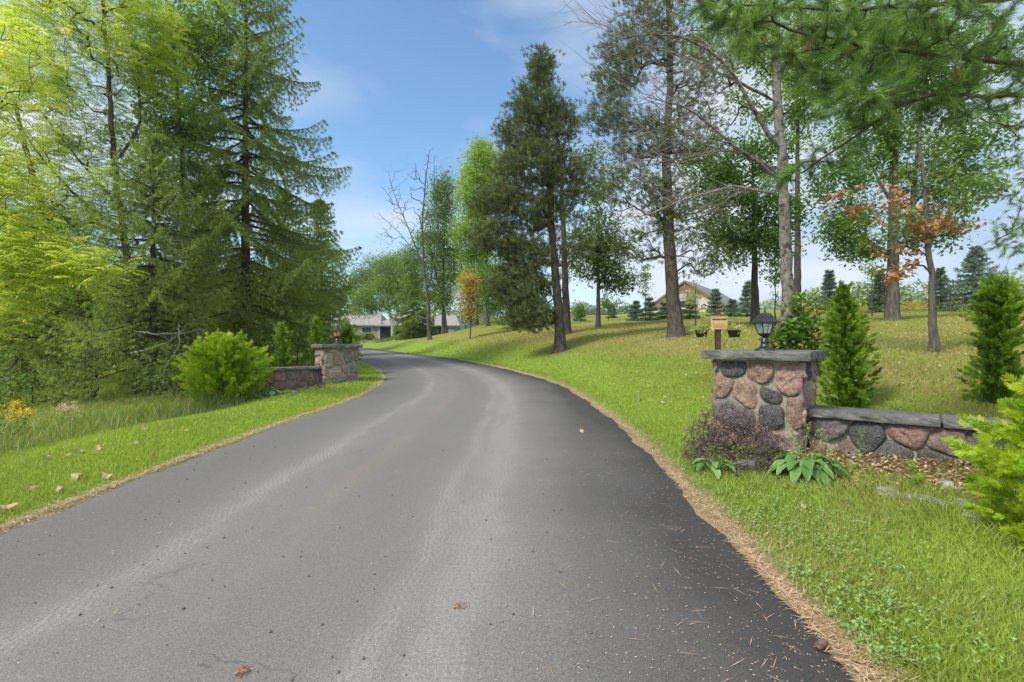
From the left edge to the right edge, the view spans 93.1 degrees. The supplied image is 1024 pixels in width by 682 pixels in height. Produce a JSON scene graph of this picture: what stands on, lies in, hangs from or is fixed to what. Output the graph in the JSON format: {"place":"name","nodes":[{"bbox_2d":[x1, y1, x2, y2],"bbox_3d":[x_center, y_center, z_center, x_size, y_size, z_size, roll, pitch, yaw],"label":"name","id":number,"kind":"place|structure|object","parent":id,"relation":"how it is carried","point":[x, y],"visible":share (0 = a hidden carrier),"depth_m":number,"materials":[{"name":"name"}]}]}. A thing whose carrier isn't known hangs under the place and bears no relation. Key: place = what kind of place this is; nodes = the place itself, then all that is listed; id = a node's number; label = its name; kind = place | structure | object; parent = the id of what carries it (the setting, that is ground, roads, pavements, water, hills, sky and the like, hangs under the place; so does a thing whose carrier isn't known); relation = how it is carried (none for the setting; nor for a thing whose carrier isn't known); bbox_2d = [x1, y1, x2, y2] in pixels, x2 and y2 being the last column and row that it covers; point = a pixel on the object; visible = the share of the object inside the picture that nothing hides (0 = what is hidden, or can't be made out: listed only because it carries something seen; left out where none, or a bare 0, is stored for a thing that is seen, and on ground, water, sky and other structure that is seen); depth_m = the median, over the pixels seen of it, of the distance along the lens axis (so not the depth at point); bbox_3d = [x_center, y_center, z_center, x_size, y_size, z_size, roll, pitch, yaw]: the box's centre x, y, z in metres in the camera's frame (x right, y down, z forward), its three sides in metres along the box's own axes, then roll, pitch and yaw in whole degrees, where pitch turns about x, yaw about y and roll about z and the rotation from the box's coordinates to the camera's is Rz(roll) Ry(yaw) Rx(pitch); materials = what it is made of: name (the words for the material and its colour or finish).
{"place":"outdoors","nodes":[
{"label":"outdoors","id":0,"kind":"place"},
{"bbox_2d":[0,353,383,525],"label":"verge grass","id":1,"kind":"structure","parent":0,"point":[52,449],"depth_m":6.64,"materials":[{"name":"plant"}]},
{"bbox_2d":[0,348,856,681],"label":"driveway","id":2,"kind":"structure","parent":0,"point":[336,510],"depth_m":2.75,"materials":[{"name":"asphalt"}]},
{"bbox_2d":[234,663,256,677],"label":"crushed leaf","id":3,"kind":"object","parent":2,"relation":"on","point":[242,670],"visible":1,"depth_m":1.84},
{"bbox_2d":[17,445,788,681],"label":"pebbles","id":4,"kind":"object","parent":2,"relation":"on","point":[363,657],"visible":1,"depth_m":2.48,"materials":[{"name":"stone"}]},
{"bbox_2d":[0,377,938,681],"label":"needle litter","id":5,"kind":"object","parent":2,"relation":"on","point":[776,583],"visible":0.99,"depth_m":2.57,"materials":[{"name":"plant"}]},
{"bbox_2d":[815,638,828,649],"bbox_3d":[1.304,1.276,2.043,0.060,0.039,0.039,-9,4,-25],"label":"pebble","id":6,"kind":"object","parent":2,"relation":"on","point":[822,643],"visible":1,"depth_m":2.03,"materials":[{"name":"stone"}]},
{"bbox_2d":[0,308,1023,681],"bbox_3d":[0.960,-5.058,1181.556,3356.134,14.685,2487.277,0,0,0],"label":"lawn","id":7,"kind":"structure","parent":0,"point":[418,345],"depth_m":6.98,"materials":[{"name":"plant"}]},
{"bbox_2d":[0,398,25,435],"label":"goldenrod plant","id":8,"kind":"object","parent":7,"relation":"on","point":[16,405],"visible":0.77,"depth_m":8.27,"materials":[{"name":"yellow plant"}]},
{"bbox_2d":[5,406,36,437],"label":"goldenrod plant","id":9,"kind":"object","parent":7,"relation":"on","point":[24,412],"visible":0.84,"depth_m":8.01,"materials":[{"name":"yellow plant"}]},
{"bbox_2d":[0,361,101,410],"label":"shrub","id":10,"kind":"object","parent":7,"relation":"on","point":[18,396],"visible":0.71,"depth_m":13.54,"materials":[{"name":"green plant"}]},
{"bbox_2d":[0,229,108,392],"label":"spruce tree","id":11,"kind":"object","parent":7,"relation":"on","point":[19,368],"visible":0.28,"depth_m":18.68,"materials":[{"name":"green plant"}]},
{"bbox_2d":[4,338,114,385],"bbox_3d":[-18.566,0.869,19.950,3.646,2.607,3.974,0,0,-38],"label":"shrub","id":12,"kind":"object","parent":7,"relation":"on","point":[53,363],"visible":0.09,"depth_m":19.19,"materials":[{"name":"green plant"}]},
{"bbox_2d":[53,400,80,425],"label":"white wildflower","id":13,"kind":"object","parent":7,"relation":"on","point":[74,408],"visible":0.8,"depth_m":8.89,"materials":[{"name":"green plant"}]},
{"bbox_2d":[0,0,151,347],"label":"walnut tree","id":14,"kind":"object","parent":7,"relation":"on","point":[35,259],"visible":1,"depth_m":9.20,"materials":[{"name":"green plant"}]},
{"bbox_2d":[0,107,159,402],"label":"walnut tree","id":15,"kind":"object","parent":7,"relation":"on","point":[60,293],"visible":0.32,"depth_m":14.87,"materials":[{"name":"green plant"}]},
{"bbox_2d":[0,0,202,396],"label":"walnut tree","id":16,"kind":"object","parent":7,"relation":"on","point":[156,61],"visible":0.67,"depth_m":15.92,"materials":[{"name":"green plant"}]},
{"bbox_2d":[29,125,234,406],"bbox_3d":[-11.024,-2.139,14.448,4.986,8.689,5.262,0,0,0],"label":"spruce tree","id":17,"kind":"object","parent":7,"relation":"on","point":[154,266],"visible":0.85,"depth_m":14.13,"materials":[{"name":"green plant"}]},
{"bbox_2d":[79,320,185,391],"bbox_3d":[-13.413,0.512,17.499,3.708,2.952,3.433,0,0,0],"label":"shrub","id":18,"kind":"object","parent":7,"relation":"on","point":[125,360],"visible":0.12,"depth_m":16.93,"materials":[{"name":"green plant"}]},
{"bbox_2d":[0,379,269,455],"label":"tall weeds","id":19,"kind":"object","parent":7,"relation":"on","point":[114,422],"visible":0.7,"depth_m":8.36,"materials":[{"name":"green plant"}]},
{"bbox_2d":[128,351,200,403],"bbox_3d":[-9.172,0.984,13.485,2.327,1.845,2.235,0,0,0],"label":"shrub","id":20,"kind":"object","parent":7,"relation":"on","point":[156,378],"visible":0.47,"depth_m":13.07,"materials":[{"name":"green plant"}]},
{"bbox_2d":[98,0,248,349],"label":"ash tree","id":21,"kind":"object","parent":7,"relation":"on","point":[199,33],"visible":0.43,"depth_m":18.69,"materials":[{"name":"green plant"}]},
{"bbox_2d":[0,260,367,363],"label":"woodland","id":22,"kind":"object","parent":7,"relation":"on","point":[344,310],"visible":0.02,"depth_m":49.84,"materials":[{"name":"green plant"}]},
{"bbox_2d":[140,175,273,363],"bbox_3d":[-15.458,-3.182,24.691,6.150,11.743,5.960,0,0,0],"label":"spruce tree","id":23,"kind":"object","parent":7,"relation":"on","point":[206,268],"visible":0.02,"depth_m":24.77,"materials":[{"name":"green plant"}]},
{"bbox_2d":[171,328,276,405],"bbox_3d":[-7.021,0.642,11.883,2.273,1.948,2.245,0,0,0],"label":"golden cedar bush","id":24,"kind":"object","parent":7,"relation":"on","point":[224,354],"visible":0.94,"depth_m":11.54,"materials":[{"name":"green plant"}]},
{"bbox_2d":[102,0,361,373],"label":"spruce tree","id":25,"kind":"object","parent":7,"relation":"on","point":[228,224],"visible":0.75,"depth_m":19.73,"materials":[{"name":"green plant"}]},
{"bbox_2d":[215,311,292,376],"bbox_3d":[-9.834,0.272,18.211,2.987,2.828,2.857,0,0,0],"label":"shrub","id":26,"kind":"object","parent":7,"relation":"on","point":[266,339],"visible":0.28,"depth_m":17.89,"materials":[{"name":"green plant"}]},
{"bbox_2d":[254,387,280,398],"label":"hosta plant","id":27,"kind":"object","parent":7,"relation":"on","point":[269,392],"visible":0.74,"depth_m":12.43,"materials":[{"name":"green plant"}]},
{"bbox_2d":[270,321,294,366],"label":"columnar cedar","id":28,"kind":"object","parent":7,"relation":"on","point":[281,336],"visible":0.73,"depth_m":15.21,"materials":[{"name":"green plant"}]},
{"bbox_2d":[258,366,320,392],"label":"stone wall","id":29,"kind":"structure","parent":7,"relation":"on","point":[280,378],"depth_m":13.85,"materials":[{"name":"stone"}]},
{"bbox_2d":[252,185,329,352],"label":"spruce tree","id":30,"kind":"object","parent":7,"relation":"on","point":[297,230],"visible":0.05,"depth_m":34.61,"materials":[{"name":"green plant"}]},
{"bbox_2d":[267,312,329,365],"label":"shrub","id":31,"kind":"object","parent":7,"relation":"on","point":[303,343],"visible":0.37,"depth_m":19.24,"materials":[{"name":"green plant"}]},
{"bbox_2d":[287,370,325,390],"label":"barberry bush","id":32,"kind":"object","parent":7,"relation":"on","point":[312,380],"visible":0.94,"depth_m":13.12,"materials":[{"name":"purple plant"}]},
{"bbox_2d":[306,315,324,365],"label":"columnar cedar","id":33,"kind":"object","parent":7,"relation":"on","point":[316,333],"visible":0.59,"depth_m":16.12,"materials":[{"name":"green plant"}]},
{"bbox_2d":[288,195,369,357],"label":"spruce tree","id":34,"kind":"object","parent":7,"relation":"on","point":[318,229],"visible":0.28,"depth_m":28.87,"materials":[{"name":"green plant"}]},
{"bbox_2d":[311,344,362,384],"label":"stone pillar","id":35,"kind":"structure","parent":7,"relation":"on","point":[338,363],"depth_m":14.46,"materials":[{"name":"stone"}]},
{"bbox_2d":[332,324,342,343],"bbox_3d":[-5.357,-0.214,14.870,0.325,0.626,0.375,0,0,-6],"label":"pillar lantern","id":36,"kind":"object","parent":35,"relation":"on","point":[337,331],"visible":0.92,"depth_m":14.80,"materials":[{"name":"black metal"}]},
{"bbox_2d":[331,319,363,366],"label":"columnar cedar","id":37,"kind":"object","parent":7,"relation":"on","point":[348,336],"visible":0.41,"depth_m":16.89,"materials":[{"name":"green plant"}]},
{"bbox_2d":[338,246,420,312],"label":"maple tree","id":38,"kind":"object","parent":7,"relation":"on","point":[364,272],"visible":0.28,"depth_m":93.83,"materials":[{"name":"green plant"}]},
{"bbox_2d":[344,249,420,340],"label":"white birch","id":39,"kind":"object","parent":7,"relation":"on","point":[389,282],"visible":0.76,"depth_m":69.29,"materials":[{"name":"green plant"}]},
{"bbox_2d":[326,303,464,339],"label":"stone house","id":40,"kind":"structure","parent":7,"relation":"on","point":[379,327],"depth_m":86.00,"materials":[{"name":"shingle"},{"name":"stone"},{"name":"white trim"}]},
{"bbox_2d":[370,269,445,342],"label":"spruce tree","id":41,"kind":"object","parent":7,"relation":"on","point":[411,322],"visible":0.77,"depth_m":51.31,"materials":[{"name":"green plant"}]},
{"bbox_2d":[376,149,455,339],"bbox_3d":[-7.690,-7.546,37.987,6.533,15.263,2.419,0,0,0],"label":"bare tree","id":42,"kind":"object","parent":7,"relation":"on","point":[429,335],"visible":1,"depth_m":37.95,"materials":[{"name":"grey plant"}]},
{"bbox_2d":[391,164,469,333],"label":"maple tree","id":43,"kind":"object","parent":7,"relation":"on","point":[443,298],"visible":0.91,"depth_m":43.59,"materials":[{"name":"green plant"}]},
{"bbox_2d":[397,228,464,332],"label":"maple tree","id":44,"kind":"object","parent":7,"relation":"on","point":[446,327],"visible":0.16,"depth_m":55.78,"materials":[{"name":"green plant"}]},
{"bbox_2d":[451,266,484,338],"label":"maple tree","id":45,"kind":"object","parent":7,"relation":"on","point":[470,294],"visible":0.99,"depth_m":32.82,"materials":[{"name":"orange plant"}]},
{"bbox_2d":[438,131,515,325],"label":"maple tree","id":46,"kind":"object","parent":7,"relation":"on","point":[475,173],"visible":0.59,"depth_m":41.36,"materials":[{"name":"green plant"}]},
{"bbox_2d":[457,249,503,325],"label":"maple tree","id":47,"kind":"object","parent":7,"relation":"on","point":[481,313],"visible":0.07,"depth_m":49.79,"materials":[{"name":"green plant"}]},
{"bbox_2d":[475,246,550,328],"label":"maple tree","id":48,"kind":"object","parent":7,"relation":"on","point":[494,307],"visible":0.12,"depth_m":35.77,"materials":[{"name":"green plant"}]},
{"bbox_2d":[463,41,606,352],"bbox_3d":[1.008,-6.116,21.004,6.282,13.495,3.719,0,0,0],"label":"pine tree","id":49,"kind":"object","parent":7,"relation":"on","point":[548,155],"visible":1,"depth_m":20.63,"materials":[{"name":"green plant"}]},
{"bbox_2d":[510,142,601,333],"bbox_3d":[2.287,-5.891,27.866,5.958,11.357,4.029,0,0,0],"label":"pine tree","id":50,"kind":"object","parent":7,"relation":"on","point":[564,277],"visible":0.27,"depth_m":27.83,"materials":[{"name":"green plant"}]},
{"bbox_2d":[573,301,588,321],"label":"sapling","id":51,"kind":"object","parent":7,"relation":"on","point":[579,310],"visible":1,"depth_m":37.87,"materials":[{"name":"green plant"}]},
{"bbox_2d":[560,140,650,327],"bbox_3d":[5.545,-6.803,30.934,6.332,12.257,4.148,0,0,0],"label":"maple tree","id":52,"kind":"object","parent":7,"relation":"on","point":[614,283],"visible":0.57,"depth_m":30.70,"materials":[{"name":"green plant"}]},
{"bbox_2d":[600,292,617,320],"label":"sapling","id":53,"kind":"object","parent":7,"relation":"on","point":[605,304],"visible":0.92,"depth_m":37.97,"materials":[{"name":"green plant"}]},
{"bbox_2d":[606,303,616,317],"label":"spruce","id":54,"kind":"object","parent":7,"relation":"on","point":[613,313],"visible":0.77,"depth_m":41.84,"materials":[{"name":"green plant"}]},
{"bbox_2d":[624,299,644,320],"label":"spruce","id":55,"kind":"object","parent":7,"relation":"on","point":[635,306],"visible":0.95,"depth_m":36.80,"materials":[{"name":"green plant"}]},
{"bbox_2d":[635,264,655,316],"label":"sapling","id":56,"kind":"object","parent":7,"relation":"on","point":[645,278],"visible":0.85,"depth_m":36.90,"materials":[{"name":"green plant"}]},
{"bbox_2d":[638,297,661,320],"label":"spruce","id":57,"kind":"object","parent":7,"relation":"on","point":[648,302],"visible":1,"depth_m":35.83,"materials":[{"name":"green plant"}]},
{"bbox_2d":[571,0,749,336],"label":"pine tree","id":58,"kind":"object","parent":7,"relation":"on","point":[675,325],"visible":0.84,"depth_m":19.26,"materials":[{"name":"green plant"}]},
{"bbox_2d":[655,301,666,318],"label":"spruce","id":59,"kind":"object","parent":7,"relation":"on","point":[663,310],"visible":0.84,"depth_m":36.83,"materials":[{"name":"green plant"}]},
{"bbox_2d":[682,298,701,318],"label":"spruce","id":60,"kind":"object","parent":7,"relation":"on","point":[689,311],"visible":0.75,"depth_m":35.76,"materials":[{"name":"green plant"}]},
{"bbox_2d":[544,0,841,349],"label":"birch tree","id":61,"kind":"object","parent":7,"relation":"on","point":[786,256],"visible":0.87,"depth_m":9.46,"materials":[{"name":"brown plant"}]},
{"bbox_2d":[681,275,705,325],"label":"sapling","id":62,"kind":"object","parent":7,"relation":"on","point":[690,301],"visible":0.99,"depth_m":26.98,"materials":[{"name":"plant"}]},
{"bbox_2d":[647,280,747,312],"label":"house","id":63,"kind":"structure","parent":7,"relation":"on","point":[684,285],"depth_m":61.84,"materials":[{"name":"white"}]},
{"bbox_2d":[689,457,735,478],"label":"hosta plant","id":64,"kind":"object","parent":7,"relation":"on","point":[713,467],"visible":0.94,"depth_m":4.71,"materials":[{"name":"green plant"}]},
{"bbox_2d":[704,288,724,315],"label":"spruce","id":65,"kind":"object","parent":7,"relation":"on","point":[715,297],"visible":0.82,"depth_m":37.83,"materials":[{"name":"green plant"}]},
{"bbox_2d":[701,304,734,349],"bbox_3d":[3.905,0.157,9.182,0.637,1.723,0.124,0,0,0],"label":"sign post","id":66,"kind":"object","parent":7,"relation":"on","point":[718,322],"visible":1,"depth_m":9.16,"materials":[{"name":"brown"}]},
{"bbox_2d":[688,306,715,347],"bbox_3d":[3.594,-0.253,9.204,0.514,0.845,0.499,0,0,0],"label":"hanging basket","id":67,"kind":"object","parent":66,"relation":"hanging from","point":[701,333],"visible":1,"depth_m":9.13,"materials":[{"name":"green"}]},
{"bbox_2d":[721,306,746,348],"bbox_3d":[4.243,-0.256,9.190,0.544,0.839,0.475,0,0,32],"label":"hanging basket","id":68,"kind":"object","parent":66,"relation":"hanging from","point":[734,333],"visible":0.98,"depth_m":9.16,"materials":[{"name":"green"}]},
{"bbox_2d":[431,275,1023,328],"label":"woodland","id":69,"kind":"object","parent":7,"relation":"on","point":[920,297],"visible":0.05,"depth_m":153.97,"materials":[{"name":"green plant"}]},
{"bbox_2d":[433,313,1023,423],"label":"lawn leaf litter","id":70,"kind":"object","parent":7,"relation":"on","point":[747,348],"visible":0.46,"depth_m":13.37,"materials":[{"name":"plant"}]},
{"bbox_2d":[722,298,743,316],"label":"spruce","id":71,"kind":"object","parent":7,"relation":"on","point":[732,302],"visible":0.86,"depth_m":36.78,"materials":[{"name":"green plant"}]},
{"bbox_2d":[679,402,792,475],"bbox_3d":[2.360,0.999,5.143,1.137,0.698,1.172,0,0,0],"label":"barberry bush","id":72,"kind":"object","parent":7,"relation":"on","point":[711,432],"visible":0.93,"depth_m":5.04,"materials":[{"name":"purple plant"}]},
{"bbox_2d":[737,280,750,316],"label":"spruce","id":73,"kind":"object","parent":7,"relation":"on","point":[746,292],"visible":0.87,"depth_m":35.84,"materials":[{"name":"green plant"}]},
{"bbox_2d":[671,119,820,323],"bbox_3d":[11.506,-5.671,23.978,8.022,10.120,4.659,0,0,0],"label":"maple tree","id":74,"kind":"object","parent":7,"relation":"on","point":[759,237],"visible":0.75,"depth_m":23.50,"materials":[{"name":"green plant"}]},
{"bbox_2d":[733,459,758,469],"bbox_3d":[2.386,1.264,4.955,0.262,0.134,0.212,0,0,0],"label":"garden rock","id":75,"kind":"object","parent":7,"relation":"on","point":[752,463],"visible":0.32,"depth_m":4.89,"materials":[{"name":"stone"}]},
{"bbox_2d":[701,349,826,452],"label":"stone pillar","id":76,"kind":"structure","parent":7,"relation":"on","point":[777,386],"depth_m":5.72,"materials":[{"name":"stone"}]},
{"bbox_2d":[750,307,778,349],"bbox_3d":[3.207,-0.159,6.151,0.305,0.552,0.352,0,0,-20],"label":"pillar lantern","id":77,"kind":"object","parent":76,"relation":"on","point":[764,323],"visible":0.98,"depth_m":6.09,"materials":[{"name":"black metal"}]},
{"bbox_2d":[758,256,798,318],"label":"sapling","id":78,"kind":"object","parent":7,"relation":"on","point":[776,276],"visible":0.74,"depth_m":24.95,"materials":[{"name":"green plant"}]},
{"bbox_2d":[758,290,831,373],"bbox_3d":[5.229,-0.084,8.942,1.318,1.750,0.959,0,0,0],"label":"viburnum shrub","id":79,"kind":"object","parent":7,"relation":"on","point":[795,330],"visible":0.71,"depth_m":8.86,"materials":[{"name":"green plant"}]},
{"bbox_2d":[767,417,850,486],"bbox_3d":[2.818,1.056,4.668,0.745,0.620,0.749,0,0,0],"label":"hosta plant","id":80,"kind":"object","parent":7,"relation":"on","point":[807,467],"visible":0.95,"depth_m":4.54,"materials":[{"name":"green plant"}]},
{"bbox_2d":[674,0,953,317],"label":"maple tree","id":81,"kind":"object","parent":7,"relation":"on","point":[797,107],"visible":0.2,"depth_m":29.84,"materials":[{"name":"bright green leaf"},{"name":"grey bark"}]},
{"bbox_2d":[817,269,837,313],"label":"spruce","id":82,"kind":"object","parent":7,"relation":"on","point":[828,283],"visible":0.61,"depth_m":33.87,"materials":[{"name":"green plant"}]},
{"bbox_2d":[666,454,1019,669],"bbox_3d":[2.663,1.273,3.647,2.500,0.085,3.530,0,0,0],"label":"clover patch","id":83,"kind":"object","parent":7,"relation":"on","point":[857,624],"visible":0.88,"depth_m":2.46,"materials":[{"name":"green plant"}]},
{"bbox_2d":[668,0,1023,199],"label":"white pine tree","id":84,"kind":"object","parent":7,"relation":"on","point":[944,93],"visible":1,"depth_m":4.18,"materials":[{"name":"green plant"}]},
{"bbox_2d":[816,280,883,407],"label":"columnar cedar","id":85,"kind":"object","parent":7,"relation":"on","point":[849,368],"visible":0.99,"depth_m":6.71,"materials":[{"name":"green plant"}]},
{"bbox_2d":[850,430,864,469],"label":"weed plant","id":86,"kind":"object","parent":7,"relation":"on","point":[858,456],"visible":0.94,"depth_m":4.70,"materials":[{"name":"green plant"}]},
{"bbox_2d":[851,251,886,316],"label":"sapling","id":87,"kind":"object","parent":7,"relation":"on","point":[873,271],"visible":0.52,"depth_m":26.99,"materials":[{"name":"plant"}]},
{"bbox_2d":[779,299,969,312],"bbox_3d":[28.951,-2.772,38.513,14.286,1.375,3.573,0,0,0],"label":"goldenrod strip","id":88,"kind":"object","parent":7,"relation":"on","point":[904,307],"visible":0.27,"depth_m":38.27,"materials":[{"name":"plant"}]},
{"bbox_2d":[864,270,886,312],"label":"spruce","id":89,"kind":"object","parent":7,"relation":"on","point":[879,284],"visible":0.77,"depth_m":33.89,"materials":[{"name":"green plant"}]},
{"bbox_2d":[738,447,1021,497],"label":"leaf litter","id":90,"kind":"object","parent":7,"relation":"on","point":[925,465],"visible":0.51,"depth_m":4.81,"materials":[{"name":"plant"}]},
{"bbox_2d":[875,486,902,498],"bbox_3d":[3.198,1.286,4.113,0.202,0.075,0.278,0,0,33],"label":"garden rock","id":91,"kind":"object","parent":7,"relation":"on","point":[888,488],"visible":0.33,"depth_m":4.08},
{"bbox_2d":[793,0,1023,320],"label":"maple tree","id":92,"kind":"object","parent":7,"relation":"on","point":[890,141],"visible":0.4,"depth_m":19.77,"materials":[{"name":"green plant"}]},
{"bbox_2d":[807,405,1018,465],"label":"stone wall","id":93,"kind":"structure","parent":7,"relation":"on","point":[903,434],"depth_m":5.17,"materials":[{"name":"stone"}]},
{"bbox_2d":[899,460,927,488],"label":"weed plant","id":94,"kind":"object","parent":7,"relation":"on","point":[915,469],"visible":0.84,"depth_m":4.23,"materials":[{"name":"green plant"}]},
{"bbox_2d":[816,101,1021,351],"bbox_3d":[8.248,-2.358,10.105,3.876,5.352,1.691,0,0,0],"label":"young oak","id":95,"kind":"object","parent":7,"relation":"on","point":[896,275],"visible":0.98,"depth_m":9.96,"materials":[{"name":"green plant"}]},
{"bbox_2d":[902,492,949,507],"bbox_3d":[3.350,1.289,3.939,0.199,0.064,0.378,0,0,-25],"label":"garden rock","id":96,"kind":"object","parent":7,"relation":"on","point":[908,494],"visible":0.27,"depth_m":3.93,"materials":[{"name":"stone"}]},
{"bbox_2d":[927,266,954,309],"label":"spruce","id":97,"kind":"object","parent":7,"relation":"on","point":[941,283],"visible":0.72,"depth_m":35.80,"materials":[{"name":"green plant"}]},
{"bbox_2d":[934,479,961,488],"bbox_3d":[3.875,1.270,4.299,0.165,0.064,0.202,0,0,-16],"label":"garden rock","id":98,"kind":"object","parent":7,"relation":"on","point":[946,482],"visible":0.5,"depth_m":4.27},
{"bbox_2d":[937,245,1005,311],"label":"spruce","id":99,"kind":"object","parent":7,"relation":"on","point":[973,265],"visible":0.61,"depth_m":29.93,"materials":[{"name":"green plant"}]},
{"bbox_2d":[941,372,1023,548],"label":"golden cedar bush","id":100,"kind":"object","parent":7,"relation":"on","point":[992,459],"visible":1,"depth_m":3.21,"materials":[{"name":"green plant"}]},
{"bbox_2d":[953,272,1023,403],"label":"columnar cedar","id":101,"kind":"object","parent":7,"relation":"on","point":[1000,305],"visible":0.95,"depth_m":6.12,"materials":[{"name":"green plant"}]},
{"bbox_2d":[962,4,1023,294],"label":"white pine tree","id":102,"kind":"object","parent":7,"relation":"on","point":[1014,228],"visible":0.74,"depth_m":9.52,"materials":[{"name":"green plant"}]},
{"bbox_2d":[0,0,1023,337],"label":"sky","id":103,"kind":"structure","parent":0,"point":[398,79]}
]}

